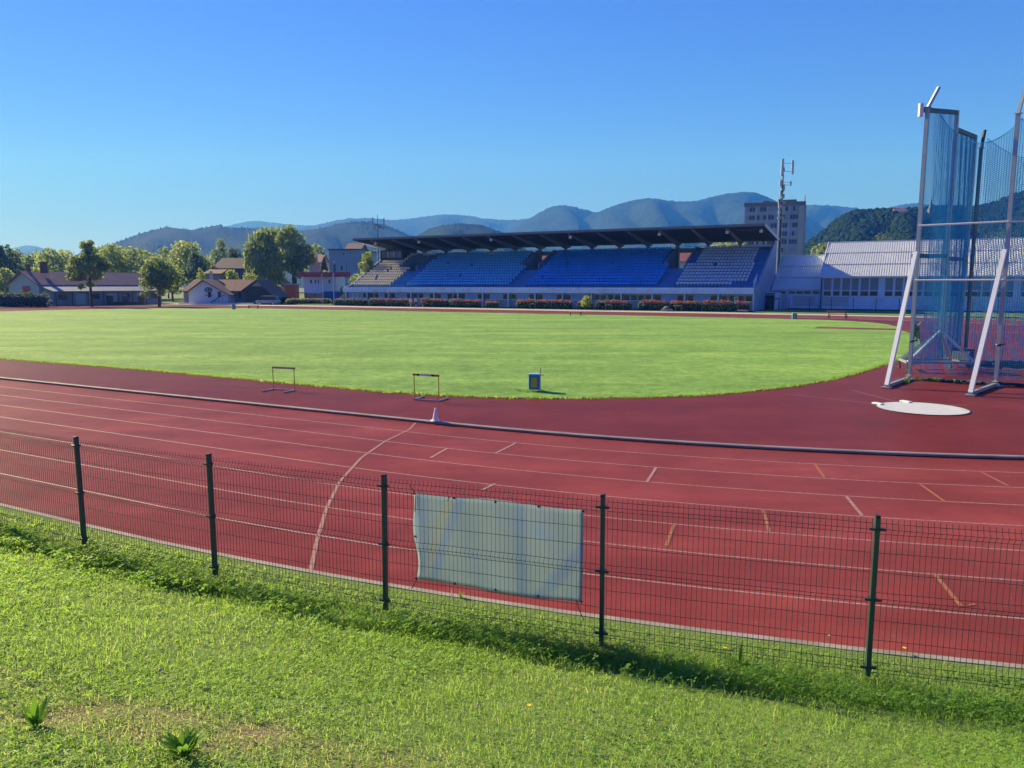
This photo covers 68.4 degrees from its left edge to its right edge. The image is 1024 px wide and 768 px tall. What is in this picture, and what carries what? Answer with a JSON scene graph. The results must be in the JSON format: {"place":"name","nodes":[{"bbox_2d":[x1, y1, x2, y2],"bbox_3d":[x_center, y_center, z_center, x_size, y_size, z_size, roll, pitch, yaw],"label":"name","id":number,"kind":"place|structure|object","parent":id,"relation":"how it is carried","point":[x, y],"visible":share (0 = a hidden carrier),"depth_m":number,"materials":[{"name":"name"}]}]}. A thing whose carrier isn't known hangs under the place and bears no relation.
{"place":"outdoors","nodes":[
{"label":"outdoors","id":0,"kind":"place"},
{"bbox_2d":[5,221,315,267],"bbox_3d":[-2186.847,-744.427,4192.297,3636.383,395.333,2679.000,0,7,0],"label":"distant hills","id":1,"kind":"structure","parent":0,"point":[27,249],"depth_m":4440.90,"materials":[{"name":"blue"}]},
{"bbox_2d":[77,220,408,287],"bbox_3d":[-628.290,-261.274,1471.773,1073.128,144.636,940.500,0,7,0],"label":"hills","id":2,"kind":"structure","parent":0,"point":[334,236],"depth_m":1508.36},
{"bbox_2d":[298,214,528,235],"bbox_3d":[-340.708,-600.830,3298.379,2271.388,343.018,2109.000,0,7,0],"label":"distant hills","id":3,"kind":"structure","parent":0,"point":[414,226],"depth_m":3509.21,"materials":[{"name":"blue"}]},
{"bbox_2d":[0,308,918,398],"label":"lawn","id":4,"kind":"structure","parent":0,"point":[495,354],"depth_m":45.01,"materials":[{"name":"green plant"}]},
{"bbox_2d":[0,346,921,398],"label":"lawn fringe","id":5,"kind":"object","parent":4,"relation":"on","point":[586,397],"visible":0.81,"depth_m":27.82,"materials":[{"name":"green plant"}]},
{"bbox_2d":[528,368,543,391],"bbox_3d":[0.859,-0.142,26.435,0.541,0.890,0.387,1,8,6],"label":"litter bin","id":6,"kind":"object","parent":4,"relation":"on","point":[534,381],"visible":0.98,"depth_m":26.28,"materials":[{"name":"blue paint"}]},
{"bbox_2d":[417,222,525,253],"bbox_3d":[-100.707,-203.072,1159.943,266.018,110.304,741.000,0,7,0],"label":"hills","id":7,"kind":"structure","parent":0,"point":[456,229],"depth_m":1230.26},
{"bbox_2d":[0,306,1023,663],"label":"running track","id":8,"kind":"structure","parent":0,"point":[968,496],"depth_m":13.16,"materials":[{"name":"rubber"}]},
{"bbox_2d":[827,310,847,318],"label":"park bench","id":9,"kind":"object","parent":8,"relation":"on","point":[828,312],"visible":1,"depth_m":84.41,"materials":[{"name":"wood"}]},
{"bbox_2d":[0,506,1023,767],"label":"grass bank","id":10,"kind":"structure","parent":0,"point":[210,744],"depth_m":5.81,"materials":[{"name":"green plant"}]},
{"bbox_2d":[18,694,51,726],"bbox_3d":[-2.817,1.941,4.448,0.197,0.196,0.181,-7,10,-42],"label":"plantain weed","id":11,"kind":"object","parent":10,"relation":"on","point":[35,713],"visible":0.93,"depth_m":4.46,"materials":[{"name":"green plant"}]},
{"bbox_2d":[153,726,209,757],"bbox_3d":[-1.832,2.006,4.185,0.270,0.167,0.240,0,7,0],"label":"plantain weed","id":12,"kind":"object","parent":10,"relation":"on","point":[188,740],"visible":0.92,"depth_m":4.22,"materials":[{"name":"green plant"}]},
{"bbox_2d":[0,429,1023,691],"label":"fence","id":13,"kind":"object","parent":10,"relation":"on","point":[602,571],"visible":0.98,"depth_m":7.93,"materials":[{"name":"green metal"}]},
{"bbox_2d":[410,485,584,619],"bbox_3d":[-0.182,1.793,8.098,1.997,1.303,0.094,3,8,19],"label":"banner","id":14,"kind":"object","parent":13,"relation":"attached to","point":[426,519],"visible":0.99,"depth_m":8.09,"materials":[{"name":"fabric"}]},
{"bbox_2d":[719,643,755,664],"bbox_3d":[2.209,2.662,7.333,0.348,0.169,0.332,6,9,37],"label":"thistle weed","id":15,"kind":"object","parent":10,"relation":"on","point":[746,656],"visible":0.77,"depth_m":7.37,"materials":[{"name":"green plant"}]},
{"bbox_2d":[0,307,1023,459],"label":"track apron","id":16,"kind":"object","parent":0,"point":[992,422],"visible":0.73,"depth_m":23.06,"materials":[{"name":"rubber"}]},
{"bbox_2d":[262,366,295,392],"bbox_3d":[-8.211,-0.161,26.519,0.980,0.825,0.635,3,8,20],"label":"hurdle","id":17,"kind":"object","parent":16,"relation":"on","point":[293,368],"visible":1,"depth_m":26.71,"materials":[{"name":"yellow paint"}]},
{"bbox_2d":[413,373,448,400],"bbox_3d":[-2.651,0.070,24.602,0.980,0.865,0.655,3,8,23],"label":"hurdle","id":18,"kind":"object","parent":16,"relation":"on","point":[431,375],"visible":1,"depth_m":24.35,"materials":[{"name":"yellow paint"}]},
{"bbox_2d":[0,307,1023,458],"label":"track kerb","id":19,"kind":"structure","parent":16,"relation":"on","point":[896,453],"depth_m":19.09,"materials":[{"name":"metal"}]},
{"bbox_2d":[431,408,439,421],"bbox_3d":[-2.069,0.824,20.326,0.230,0.355,0.230,-2,8,-17],"label":"marker cone","id":20,"kind":"object","parent":19,"relation":"on","point":[435,417],"visible":1,"depth_m":20.28,"materials":[{"name":"white plastic"}]},
{"bbox_2d":[2,327,1022,407],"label":"apron markings","id":21,"kind":"object","parent":16,"relation":"on","point":[560,407],"visible":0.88,"depth_m":59.50,"materials":[{"name":"white paint"}]},
{"bbox_2d":[897,375,939,382],"bbox_3d":[15.571,-0.211,29.185,1.902,0.253,0.769,-3,8,-19],"label":"grass tuft","id":22,"kind":"object","parent":16,"relation":"on","point":[905,379],"visible":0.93,"depth_m":29.13,"materials":[{"name":"green plant"}]},
{"bbox_2d":[875,401,970,415],"bbox_3d":[12.421,0.735,22.850,2.580,0.022,2.580,0,7,0],"label":"throwing circle","id":23,"kind":"object","parent":16,"relation":"on","point":[926,408],"visible":0.98,"depth_m":22.79,"materials":[{"name":"concrete"}]},
{"bbox_2d":[881,86,1023,395],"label":"throwing cage","id":24,"kind":"object","parent":16,"relation":"on","point":[959,354],"visible":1,"depth_m":29.02,"materials":[{"name":"fabric"}]},
{"bbox_2d":[0,0,1023,255],"label":"sky","id":25,"kind":"structure","parent":0,"point":[120,119],"materials":[{"name":"blue"}]},
{"bbox_2d":[70,288,1023,320],"bbox_3d":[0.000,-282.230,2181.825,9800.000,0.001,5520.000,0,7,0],"label":"ground","id":26,"kind":"structure","parent":0,"point":[179,298],"depth_m":143.18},
{"bbox_2d":[0,267,14,295],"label":"broadleaf tree","id":27,"kind":"object","parent":26,"relation":"on","point":[5,276],"visible":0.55,"depth_m":147.62,"materials":[{"name":"green plant"}]},
{"bbox_2d":[0,244,25,294],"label":"broadleaf tree","id":28,"kind":"object","parent":26,"relation":"on","point":[6,258],"visible":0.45,"depth_m":169.56,"materials":[{"name":"green plant"}]},
{"bbox_2d":[0,290,49,306],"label":"clipped hedge","id":29,"kind":"object","parent":26,"relation":"on","point":[20,300],"visible":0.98,"depth_m":127.44,"materials":[{"name":"green plant"}]},
{"bbox_2d":[17,252,50,272],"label":"broadleaf tree","id":30,"kind":"object","parent":26,"relation":"on","point":[30,259],"visible":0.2,"depth_m":192.59,"materials":[{"name":"green plant"}]},
{"bbox_2d":[31,247,74,271],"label":"broadleaf tree","id":31,"kind":"object","parent":26,"relation":"on","point":[52,257],"visible":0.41,"depth_m":186.30,"materials":[{"name":"green plant"}]},
{"bbox_2d":[4,262,161,305],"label":"gabled house","id":32,"kind":"structure","parent":26,"relation":"on","point":[59,288],"depth_m":141.27,"materials":[{"name":"ceramic"}]},
{"bbox_2d":[75,293,85,304],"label":"garage door","id":33,"kind":"structure","parent":32,"relation":"in","point":[80,297],"depth_m":140.37,"materials":[{"name":"white metal"}]},
{"bbox_2d":[106,296,144,304],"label":"brick wall","id":34,"kind":"structure","parent":32,"relation":"on","point":[125,300],"depth_m":145.12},
{"bbox_2d":[64,240,109,306],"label":"broadleaf tree","id":35,"kind":"object","parent":26,"relation":"on","point":[78,270],"visible":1,"depth_m":128.75,"materials":[{"name":"green plant"}]},
{"bbox_2d":[95,243,127,272],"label":"broadleaf tree","id":36,"kind":"object","parent":26,"relation":"on","point":[111,255],"visible":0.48,"depth_m":188.71,"materials":[{"name":"green plant"}]},
{"bbox_2d":[115,246,153,272],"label":"broadleaf tree","id":37,"kind":"object","parent":26,"relation":"on","point":[128,255],"visible":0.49,"depth_m":191.88,"materials":[{"name":"green plant"}]},
{"bbox_2d":[135,250,155,264],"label":"broadleaf tree","id":38,"kind":"object","parent":26,"relation":"on","point":[147,254],"visible":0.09,"depth_m":208.97,"materials":[{"name":"green plant"}]},
{"bbox_2d":[138,254,181,306],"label":"maple tree","id":39,"kind":"object","parent":26,"relation":"on","point":[158,275],"visible":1,"depth_m":128.59,"materials":[{"name":"green plant"}]},
{"bbox_2d":[156,246,180,297],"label":"broadleaf tree","id":40,"kind":"object","parent":26,"relation":"on","point":[163,252],"visible":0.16,"depth_m":218.13,"materials":[{"name":"green plant"}]},
{"bbox_2d":[162,260,188,301],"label":"broadleaf tree","id":41,"kind":"object","parent":26,"relation":"on","point":[182,280],"visible":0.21,"depth_m":176.35,"materials":[{"name":"green plant"}]},
{"bbox_2d":[164,240,213,285],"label":"broadleaf tree","id":42,"kind":"object","parent":26,"relation":"on","point":[181,252],"visible":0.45,"depth_m":200.12,"materials":[{"name":"green plant"}]},
{"bbox_2d":[181,251,210,283],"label":"broadleaf tree","id":43,"kind":"object","parent":26,"relation":"on","point":[197,260],"visible":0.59,"depth_m":178.79,"materials":[{"name":"green plant"}]},
{"bbox_2d":[196,268,205,279],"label":"garden tree","id":44,"kind":"object","parent":26,"relation":"on","point":[200,275],"visible":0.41,"depth_m":163.07,"materials":[{"name":"green plant"}]},
{"bbox_2d":[203,269,227,279],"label":"house","id":45,"kind":"structure","parent":26,"relation":"on","point":[218,274],"depth_m":170.60,"materials":[{"name":"brown tile"}]},
{"bbox_2d":[208,237,227,265],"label":"broadleaf tree","id":46,"kind":"object","parent":26,"relation":"on","point":[216,252],"visible":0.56,"depth_m":231.67,"materials":[{"name":"green plant"}]},
{"bbox_2d":[223,269,238,279],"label":"garden shrub","id":47,"kind":"object","parent":26,"relation":"on","point":[230,275],"visible":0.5,"depth_m":169.72,"materials":[{"name":"green plant"}]},
{"bbox_2d":[225,246,242,257],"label":"broadleaf tree","id":48,"kind":"object","parent":26,"relation":"on","point":[231,252],"visible":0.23,"depth_m":222.36,"materials":[{"name":"green plant"}]},
{"bbox_2d":[181,271,288,303],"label":"house","id":49,"kind":"structure","parent":26,"relation":"on","point":[211,290],"depth_m":150.93,"materials":[{"name":"white paint"}]},
{"bbox_2d":[212,258,258,279],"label":"brown house","id":50,"kind":"structure","parent":26,"relation":"on","point":[236,264],"depth_m":204.03,"materials":[{"name":"tile"}]},
{"bbox_2d":[241,272,257,279],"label":"garden shrub","id":51,"kind":"object","parent":26,"relation":"on","point":[248,276],"visible":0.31,"depth_m":167.86,"materials":[{"name":"green plant"}]},
{"bbox_2d":[241,224,290,284],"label":"willow tree","id":52,"kind":"object","parent":26,"relation":"on","point":[260,250],"visible":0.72,"depth_m":173.57,"materials":[{"name":"green plant"}]},
{"bbox_2d":[256,296,280,304],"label":"parked car","id":53,"kind":"object","parent":26,"relation":"on","point":[272,300],"visible":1,"depth_m":145.34,"materials":[{"name":"grey metal"}]},
{"bbox_2d":[282,284,300,298],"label":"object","id":54,"kind":"object","parent":26,"relation":"on","point":[291,290],"visible":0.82,"depth_m":160.83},
{"bbox_2d":[275,224,317,283],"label":"broadleaf tree","id":55,"kind":"object","parent":26,"relation":"on","point":[295,258],"visible":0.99,"depth_m":168.45,"materials":[{"name":"green plant"}]},
{"bbox_2d":[285,298,331,303],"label":"planting","id":56,"kind":"object","parent":26,"relation":"on","point":[305,301],"visible":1,"depth_m":148.68,"materials":[{"name":"green plant"}]},
{"bbox_2d":[305,243,329,271],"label":"broadleaf tree","id":57,"kind":"object","parent":26,"relation":"on","point":[320,248],"visible":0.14,"depth_m":255.70,"materials":[{"name":"green plant"}]},
{"bbox_2d":[310,254,328,271],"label":"pink house","id":58,"kind":"structure","parent":26,"relation":"on","point":[316,267],"depth_m":242.35,"materials":[{"name":"paint"}]},
{"bbox_2d":[320,253,327,271],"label":"spruce tree","id":59,"kind":"object","parent":26,"relation":"on","point":[324,265],"visible":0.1,"depth_m":202.22,"materials":[{"name":"green plant"}]},
{"bbox_2d":[299,272,350,301],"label":"kiosk building","id":60,"kind":"structure","parent":26,"relation":"on","point":[312,284],"depth_m":168.54,"materials":[{"name":"white paint"}]},
{"bbox_2d":[333,298,368,305],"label":"flowering hedge","id":61,"kind":"object","parent":26,"relation":"on","point":[351,302],"visible":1,"depth_m":136.91,"materials":[{"name":"green plant"}]},
{"bbox_2d":[327,249,377,285],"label":"office block","id":62,"kind":"structure","parent":26,"relation":"on","point":[346,260],"depth_m":233.05,"materials":[{"name":"paint"}]},
{"bbox_2d":[345,243,367,249],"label":"tenement house","id":63,"kind":"structure","parent":26,"relation":"on","point":[355,246],"depth_m":300.69,"materials":[{"name":"beige brick"}]},
{"bbox_2d":[356,251,373,279],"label":"poplar tree","id":64,"kind":"object","parent":26,"relation":"on","point":[366,257],"visible":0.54,"depth_m":149.54,"materials":[{"name":"green plant"}]},
{"bbox_2d":[372,215,384,260],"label":"antenna mast","id":65,"kind":"object","parent":26,"relation":"on","point":[378,225],"visible":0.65,"depth_m":210.80,"materials":[{"name":"metal"}]},
{"bbox_2d":[368,298,413,306],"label":"flowering hedge","id":66,"kind":"object","parent":26,"relation":"on","point":[389,302],"visible":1,"depth_m":132.86,"materials":[{"name":"green plant"}]},
{"bbox_2d":[419,297,449,306],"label":"flowering hedge","id":67,"kind":"object","parent":26,"relation":"on","point":[433,302],"visible":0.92,"depth_m":128.42,"materials":[{"name":"green plant"}]},
{"bbox_2d":[448,299,481,307],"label":"flowering hedge","id":68,"kind":"object","parent":26,"relation":"on","point":[466,303],"visible":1,"depth_m":125.61,"materials":[{"name":"green plant"}]},
{"bbox_2d":[485,301,498,307],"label":"flowering hedge","id":69,"kind":"object","parent":26,"relation":"on","point":[493,304],"visible":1,"depth_m":123.29,"materials":[{"name":"green plant"}]},
{"bbox_2d":[0,305,1023,668],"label":"kerb","id":70,"kind":"structure","parent":26,"relation":"on","point":[762,637],"depth_m":8.64,"materials":[{"name":"concrete"}]},
{"bbox_2d":[515,299,573,309],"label":"flowering hedge","id":71,"kind":"object","parent":26,"relation":"on","point":[544,304],"visible":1,"depth_m":118.74,"materials":[{"name":"green plant"}]},
{"bbox_2d":[332,223,784,310],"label":"grandstand","id":72,"kind":"object","parent":26,"relation":"on","point":[402,268],"visible":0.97,"depth_m":126.73,"materials":[{"name":"plastic"}]},
{"bbox_2d":[576,300,593,309],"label":"flowering hedge","id":73,"kind":"object","parent":26,"relation":"on","point":[578,305],"visible":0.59,"depth_m":115.77,"materials":[{"name":"green plant"}]},
{"bbox_2d":[581,295,591,309],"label":"garden shrub","id":74,"kind":"object","parent":26,"relation":"on","point":[587,299],"visible":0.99,"depth_m":114.34,"materials":[{"name":"green plant"}]},
{"bbox_2d":[594,299,631,310],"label":"flowering hedge","id":75,"kind":"object","parent":26,"relation":"on","point":[608,304],"visible":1,"depth_m":113.40,"materials":[{"name":"green plant"}]},
{"bbox_2d":[637,299,670,310],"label":"flowering hedge","id":76,"kind":"object","parent":26,"relation":"on","point":[654,305],"visible":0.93,"depth_m":110.56,"materials":[{"name":"green plant"}]},
{"bbox_2d":[679,253,690,267],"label":"house","id":77,"kind":"structure","parent":26,"relation":"on","point":[684,257],"depth_m":228.13,"materials":[{"name":"tile"}]},
{"bbox_2d":[669,300,702,311],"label":"flowering hedge","id":78,"kind":"object","parent":26,"relation":"on","point":[690,305],"visible":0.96,"depth_m":108.26,"materials":[{"name":"green plant"}]},
{"bbox_2d":[701,299,750,311],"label":"flowering hedge","id":79,"kind":"object","parent":26,"relation":"on","point":[715,305],"visible":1,"depth_m":105.66,"materials":[{"name":"green plant"}]},
{"bbox_2d":[710,242,746,246],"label":"valley tree","id":80,"kind":"object","parent":26,"relation":"on","point":[728,243],"visible":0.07,"depth_m":186.30,"materials":[{"name":"green plant"}]},
{"bbox_2d":[743,195,806,275],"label":"tower block","id":81,"kind":"structure","parent":26,"relation":"on","point":[793,227],"depth_m":253.52,"materials":[{"name":"white paint"}]},
{"bbox_2d":[776,159,793,272],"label":"antenna mast","id":82,"kind":"object","parent":26,"relation":"on","point":[781,202],"visible":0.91,"depth_m":146.46,"materials":[{"name":"metal"}]},
{"bbox_2d":[771,254,824,308],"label":"sports hall","id":83,"kind":"structure","parent":26,"relation":"on","point":[797,280],"depth_m":118.55,"materials":[{"name":"metal"}]},
{"bbox_2d":[810,242,826,254],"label":"valley tree","id":84,"kind":"object","parent":26,"relation":"on","point":[820,250],"visible":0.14,"depth_m":206.31,"materials":[{"name":"green plant"}]},
{"bbox_2d":[865,233,896,241],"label":"valley tree","id":85,"kind":"object","parent":26,"relation":"on","point":[882,237],"visible":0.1,"depth_m":245.75,"materials":[{"name":"green plant"}]},
{"bbox_2d":[150,303,945,317],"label":"path","id":86,"kind":"structure","parent":0,"point":[552,310],"depth_m":112.23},
{"bbox_2d":[178,303,253,303],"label":"kerb","id":87,"kind":"structure","parent":86,"relation":"on","point":[215,303],"depth_m":146.81,"materials":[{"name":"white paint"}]},
{"bbox_2d":[504,205,595,251],"bbox_3d":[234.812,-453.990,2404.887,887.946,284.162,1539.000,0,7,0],"label":"hills","id":88,"kind":"structure","parent":0,"point":[560,218],"depth_m":2410.31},
{"bbox_2d":[557,192,823,250],"bbox_3d":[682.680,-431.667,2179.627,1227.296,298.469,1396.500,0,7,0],"label":"hills","id":89,"kind":"structure","parent":0,"point":[726,209],"depth_m":2224.82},
{"bbox_2d":[806,203,927,227],"bbox_3d":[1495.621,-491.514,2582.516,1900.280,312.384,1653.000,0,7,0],"label":"hills","id":90,"kind":"structure","parent":0,"point":[824,216],"depth_m":2681.27,"materials":[{"name":"blue"}]},
{"bbox_2d":[752,309,1023,316],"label":"verge","id":91,"kind":"structure","parent":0,"point":[854,312],"depth_m":103.74,"materials":[{"name":"green plant"}]},
{"bbox_2d":[765,292,781,309],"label":"porch","id":92,"kind":"object","parent":91,"relation":"on","point":[775,305],"visible":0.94,"depth_m":114.80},
{"bbox_2d":[765,295,774,309],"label":"door","id":93,"kind":"structure","parent":92,"relation":"in","point":[767,300],"depth_m":114.76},
{"bbox_2d":[788,297,1023,312],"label":"wire fence","id":94,"kind":"object","parent":91,"relation":"on","point":[883,298],"visible":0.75,"depth_m":103.42,"materials":[{"name":"metal"}]},
{"bbox_2d":[820,237,1023,311],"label":"sports hall","id":95,"kind":"structure","parent":91,"relation":"on","point":[864,274],"depth_m":112.09,"materials":[{"name":"metal"}]},
{"bbox_2d":[823,278,831,295],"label":"window","id":96,"kind":"structure","parent":95,"relation":"in","point":[827,287],"depth_m":114.21,"materials":[{"name":"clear glass"}]},
{"bbox_2d":[832,278,840,295],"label":"window","id":97,"kind":"structure","parent":95,"relation":"in","point":[836,281],"depth_m":113.59,"materials":[{"name":"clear glass"}]},
{"bbox_2d":[841,278,850,295],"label":"window","id":98,"kind":"structure","parent":95,"relation":"in","point":[846,282],"depth_m":112.98,"materials":[{"name":"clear glass"}]},
{"bbox_2d":[851,278,858,295],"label":"window","id":99,"kind":"structure","parent":95,"relation":"in","point":[855,281],"depth_m":112.41,"materials":[{"name":"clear glass"}]},
{"bbox_2d":[860,278,869,295],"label":"window","id":100,"kind":"structure","parent":95,"relation":"in","point":[864,283],"depth_m":111.81,"materials":[{"name":"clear glass"}]},
{"bbox_2d":[869,278,878,296],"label":"window","id":101,"kind":"structure","parent":95,"relation":"in","point":[874,282],"depth_m":111.21,"materials":[{"name":"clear glass"}]},
{"bbox_2d":[884,278,893,296],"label":"window","id":102,"kind":"structure","parent":95,"relation":"in","point":[889,282],"depth_m":110.31,"materials":[{"name":"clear glass"}]},
{"bbox_2d":[894,278,903,296],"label":"window","id":103,"kind":"structure","parent":95,"relation":"in","point":[898,292],"depth_m":109.72,"materials":[{"name":"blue glass"}]},
{"bbox_2d":[972,277,981,296],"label":"window","id":104,"kind":"structure","parent":95,"relation":"in","point":[973,288],"depth_m":105.19,"materials":[{"name":"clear glass"}]},
{"bbox_2d":[981,277,991,296],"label":"window","id":105,"kind":"structure","parent":95,"relation":"in","point":[985,287],"depth_m":104.63,"materials":[{"name":"glass"}]},
{"bbox_2d":[1006,277,1014,296],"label":"window","id":106,"kind":"structure","parent":95,"relation":"in","point":[1008,284],"depth_m":103.38,"materials":[{"name":"blue glass"}]},
{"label":"wooded hill","id":107,"kind":"structure","parent":0,"visible":0},
{"bbox_2d":[804,191,1023,254],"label":"woods","id":108,"kind":"object","parent":107,"relation":"on","point":[859,224],"visible":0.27,"depth_m":522.52,"materials":[{"name":"green plant"}]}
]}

